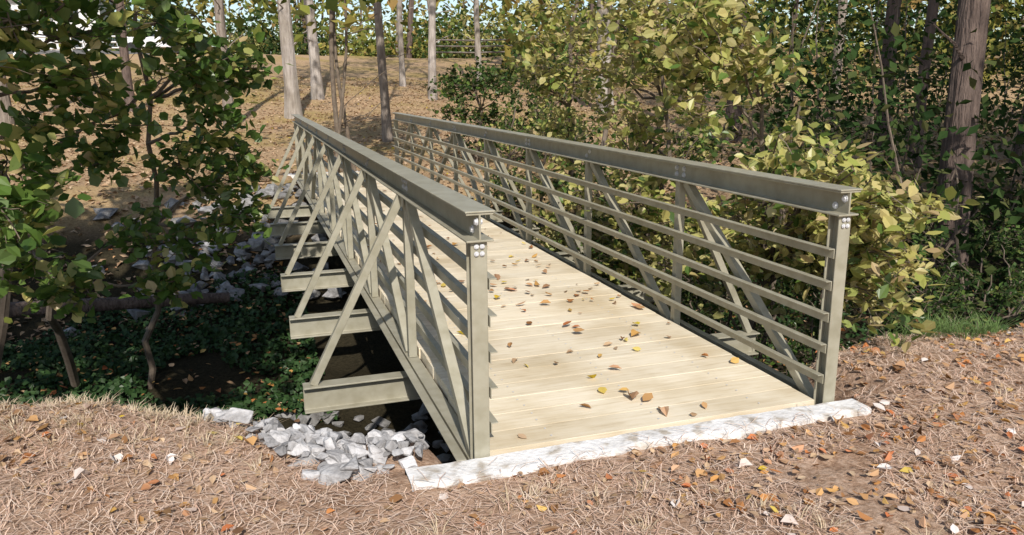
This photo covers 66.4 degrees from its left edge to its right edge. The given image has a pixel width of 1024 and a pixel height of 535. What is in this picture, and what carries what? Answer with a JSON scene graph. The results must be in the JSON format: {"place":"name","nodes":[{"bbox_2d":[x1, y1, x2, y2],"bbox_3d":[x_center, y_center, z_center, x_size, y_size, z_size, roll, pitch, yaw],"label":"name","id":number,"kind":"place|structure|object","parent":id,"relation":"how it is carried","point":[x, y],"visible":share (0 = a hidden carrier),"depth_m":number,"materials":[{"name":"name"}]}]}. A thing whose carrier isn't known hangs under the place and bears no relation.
{"place":"outdoors","nodes":[
{"label":"outdoors","id":0,"kind":"place"},
{"bbox_2d":[7,50,149,53],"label":"road","id":1,"kind":"structure","parent":0,"point":[75,51],"depth_m":48.45,"materials":[{"name":"grey asphalt"}]},
{"bbox_2d":[116,30,178,53],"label":"parked car","id":2,"kind":"object","parent":1,"relation":"on","point":[130,41],"visible":0.15,"depth_m":51.50,"materials":[{"name":"white paint"}]},
{"bbox_2d":[0,43,1023,534],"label":"ground","id":3,"kind":"structure","parent":0,"point":[362,353],"depth_m":3.79,"materials":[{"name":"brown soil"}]},
{"bbox_2d":[0,76,14,123],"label":"forest tree","id":4,"kind":"object","parent":3,"relation":"on","point":[4,116],"visible":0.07,"depth_m":21.34,"materials":[{"name":"grey plant"}]},
{"bbox_2d":[7,0,115,50],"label":"walls","id":5,"kind":"structure","parent":3,"relation":"on","point":[14,5],"depth_m":61.70,"materials":[{"name":"white"}]},
{"bbox_2d":[17,0,83,46],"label":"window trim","id":6,"kind":"structure","parent":5,"relation":"attached to","point":[79,17],"depth_m":61.47,"materials":[{"name":"white"}]},
{"bbox_2d":[19,1,82,49],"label":"windows","id":7,"kind":"structure","parent":5,"relation":"attached to","point":[72,37],"depth_m":61.84,"materials":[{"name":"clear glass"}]},
{"bbox_2d":[13,36,118,55],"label":"white rail fence","id":8,"kind":"object","parent":3,"relation":"on","point":[14,53],"visible":0.03,"depth_m":44.96,"materials":[{"name":"white wood"}]},
{"bbox_2d":[9,292,229,317],"bbox_3d":[-4.808,0.423,8.293,3.434,0.337,0.219,-6,14,-24],"label":"fallen log","id":9,"kind":"object","parent":3,"relation":"on","point":[100,304],"visible":0.46,"depth_m":8.46,"materials":[{"name":"brown wood"}]},
{"bbox_2d":[111,0,136,111],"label":"forest tree","id":10,"kind":"object","parent":3,"relation":"on","point":[126,69],"visible":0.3,"depth_m":24.42,"materials":[{"name":"brown plant"}]},
{"bbox_2d":[0,0,289,388],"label":"broadleaf tree","id":11,"kind":"object","parent":3,"relation":"on","point":[201,81],"visible":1,"depth_m":5.41,"materials":[{"name":"green plant"}]},
{"bbox_2d":[64,183,345,337],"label":"riprap rocks","id":12,"kind":"object","parent":3,"relation":"on","point":[259,244],"visible":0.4,"depth_m":10.79,"materials":[{"name":"grey stone"}]},
{"bbox_2d":[214,0,242,125],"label":"forest tree","id":13,"kind":"object","parent":3,"relation":"on","point":[219,16],"visible":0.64,"depth_m":21.56,"materials":[{"name":"grey plant"}]},
{"bbox_2d":[275,0,310,118],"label":"forest tree","id":14,"kind":"object","parent":3,"relation":"on","point":[292,102],"visible":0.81,"depth_m":24.10,"materials":[{"name":"grey plant"}]},
{"bbox_2d":[303,0,324,99],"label":"forest tree","id":15,"kind":"object","parent":3,"relation":"on","point":[317,89],"visible":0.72,"depth_m":28.94,"materials":[{"name":"grey plant"}]},
{"bbox_2d":[202,407,428,485],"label":"riprap rocks","id":16,"kind":"object","parent":3,"relation":"on","point":[344,456],"visible":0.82,"depth_m":3.41,"materials":[{"name":"stone"}]},
{"bbox_2d":[283,171,359,181],"bbox_3d":[-3.101,-1.476,14.875,2.399,0.694,0.260,-5,14,-18],"label":"concrete abutment","id":17,"kind":"object","parent":3,"relation":"on","point":[292,175],"visible":0.03,"depth_m":14.43,"materials":[{"name":"white concrete"}]},
{"bbox_2d":[233,0,421,170],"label":"sapling tree","id":18,"kind":"object","parent":3,"relation":"on","point":[239,21],"visible":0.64,"depth_m":14.32,"materials":[{"name":"brown plant"}]},
{"bbox_2d":[266,0,408,171],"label":"sapling tree","id":19,"kind":"object","parent":3,"relation":"on","point":[333,5],"visible":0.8,"depth_m":13.64,"materials":[{"name":"brown plant"}]},
{"bbox_2d":[328,10,373,172],"bbox_3d":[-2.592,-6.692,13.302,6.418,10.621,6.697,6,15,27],"label":"sapling tree","id":20,"kind":"object","parent":3,"relation":"on","point":[332,75],"visible":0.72,"depth_m":14.20,"materials":[{"name":"brown plant"}]},
{"bbox_2d":[275,397,455,463],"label":"riprap rocks","id":21,"kind":"object","parent":3,"relation":"on","point":[420,417],"visible":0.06,"depth_m":6.95,"materials":[{"name":"grey stone"}]},
{"bbox_2d":[367,1,411,141],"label":"forest tree","id":22,"kind":"object","parent":3,"relation":"on","point":[387,132],"visible":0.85,"depth_m":20.07,"materials":[{"name":"grey plant"}]},
{"bbox_2d":[397,0,416,86],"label":"forest tree","id":23,"kind":"object","parent":3,"relation":"on","point":[402,78],"visible":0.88,"depth_m":34.28,"materials":[{"name":"grey plant"}]},
{"bbox_2d":[414,0,450,100],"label":"forest tree","id":24,"kind":"object","parent":3,"relation":"on","point":[432,41],"visible":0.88,"depth_m":29.69,"materials":[{"name":"grey plant"}]},
{"bbox_2d":[460,0,482,78],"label":"forest tree","id":25,"kind":"object","parent":3,"relation":"on","point":[477,30],"visible":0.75,"depth_m":35.40,"materials":[{"name":"grey plant"}]},
{"bbox_2d":[436,39,519,59],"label":"wooden rail fence","id":26,"kind":"object","parent":3,"relation":"on","point":[472,46],"visible":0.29,"depth_m":51.85,"materials":[{"name":"grey wood"}]},
{"bbox_2d":[0,322,1023,534],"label":"pine straw","id":27,"kind":"object","parent":3,"relation":"on","point":[310,489],"visible":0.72,"depth_m":3.20,"materials":[{"name":"brown plant"}]},
{"bbox_2d":[0,74,1023,534],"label":"fallen leaves","id":28,"kind":"object","parent":3,"relation":"on","point":[788,518],"visible":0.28,"depth_m":3.84,"materials":[{"name":"brown plant"}]},
{"bbox_2d":[0,218,1023,421],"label":"ivy groundcover","id":29,"kind":"object","parent":3,"relation":"on","point":[257,405],"visible":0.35,"depth_m":8.71,"materials":[{"name":"green plant"}]},
{"bbox_2d":[418,48,615,162],"bbox_3d":[0.060,-3.438,16.625,3.940,2.538,4.789,0,13,0],"label":"evergreen shrub","id":30,"kind":"object","parent":3,"relation":"on","point":[466,86],"visible":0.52,"depth_m":15.60,"materials":[{"name":"green plant"}]},
{"bbox_2d":[14,0,1023,91],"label":"distant trees","id":31,"kind":"object","parent":3,"relation":"on","point":[415,44],"visible":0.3,"depth_m":59.98,"materials":[{"name":"green plant"}]},
{"bbox_2d":[268,112,862,460],"bbox_3d":[-1.162,-0.894,9.085,3.140,1.394,11.970,-5,14,-18],"label":"footbridge","id":32,"kind":"object","parent":3,"relation":"on","point":[498,401],"visible":0.96,"depth_m":4.76,"materials":[{"name":"green paint"}]},
{"bbox_2d":[469,99,728,275],"bbox_3d":[0.955,-0.937,11.162,2.380,2.829,6.066,-5,14,-18],"label":"green shrub","id":33,"kind":"object","parent":3,"relation":"on","point":[690,143],"visible":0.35,"depth_m":10.72,"materials":[{"name":"green plant"}]},
{"bbox_2d":[596,0,613,112],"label":"forest tree","id":34,"kind":"object","parent":3,"relation":"on","point":[605,11],"visible":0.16,"depth_m":26.61,"materials":[{"name":"plant"}]},
{"bbox_2d":[498,0,770,318],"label":"yellowing shrub","id":35,"kind":"object","parent":3,"relation":"on","point":[677,52],"visible":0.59,"depth_m":7.25,"materials":[{"name":"green plant"}]},
{"bbox_2d":[405,398,871,491],"bbox_3d":[0.661,0.992,3.589,2.306,0.462,0.174,-5,14,-18],"label":"concrete abutment","id":36,"kind":"object","parent":3,"relation":"on","point":[471,469],"visible":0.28,"depth_m":3.49,"materials":[{"name":"white concrete"}]},
{"bbox_2d":[721,0,746,142],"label":"forest tree","id":37,"kind":"object","parent":3,"relation":"on","point":[730,109],"visible":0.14,"depth_m":20.64,"materials":[{"name":"brown plant"}]},
{"bbox_2d":[572,184,1023,377],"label":"thicket undergrowth","id":38,"kind":"object","parent":3,"relation":"on","point":[948,302],"visible":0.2,"depth_m":7.06,"materials":[{"name":"green plant"}]},
{"bbox_2d":[647,0,983,362],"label":"yellowing shrub","id":39,"kind":"object","parent":3,"relation":"on","point":[877,219],"visible":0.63,"depth_m":5.06,"materials":[{"name":"green plant"}]},
{"bbox_2d":[823,0,847,104],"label":"forest tree","id":40,"kind":"object","parent":3,"relation":"on","point":[841,19],"visible":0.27,"depth_m":30.25,"materials":[{"name":"grey plant"}]},
{"bbox_2d":[656,0,1023,337],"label":"forest understory","id":41,"kind":"object","parent":3,"relation":"on","point":[870,69],"visible":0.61,"depth_m":11.72,"materials":[{"name":"green plant"}]},
{"bbox_2d":[875,0,901,146],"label":"forest tree","id":42,"kind":"object","parent":3,"relation":"on","point":[890,10],"visible":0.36,"depth_m":19.17,"materials":[{"name":"brown plant"}]},
{"bbox_2d":[899,0,938,167],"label":"forest tree","id":43,"kind":"object","parent":3,"relation":"on","point":[932,10],"visible":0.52,"depth_m":15.53,"materials":[{"name":"brown plant"}]},
{"bbox_2d":[875,299,1022,347],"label":"green grass","id":44,"kind":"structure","parent":3,"relation":"on","point":[944,331],"depth_m":5.12,"materials":[{"name":"plant"}]},
{"bbox_2d":[924,0,990,296],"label":"forest tree","id":45,"kind":"object","parent":3,"relation":"on","point":[968,46],"visible":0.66,"depth_m":10.52,"materials":[{"name":"brown plant"}]},
{"bbox_2d":[1011,103,1023,165],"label":"forest tree","id":46,"kind":"object","parent":3,"relation":"on","point":[1017,151],"visible":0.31,"depth_m":16.57,"materials":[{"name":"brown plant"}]},
{"bbox_2d":[114,0,1022,54],"label":"sky","id":47,"kind":"structure","parent":0,"point":[234,6],"materials":[{"name":"white"}]}
]}

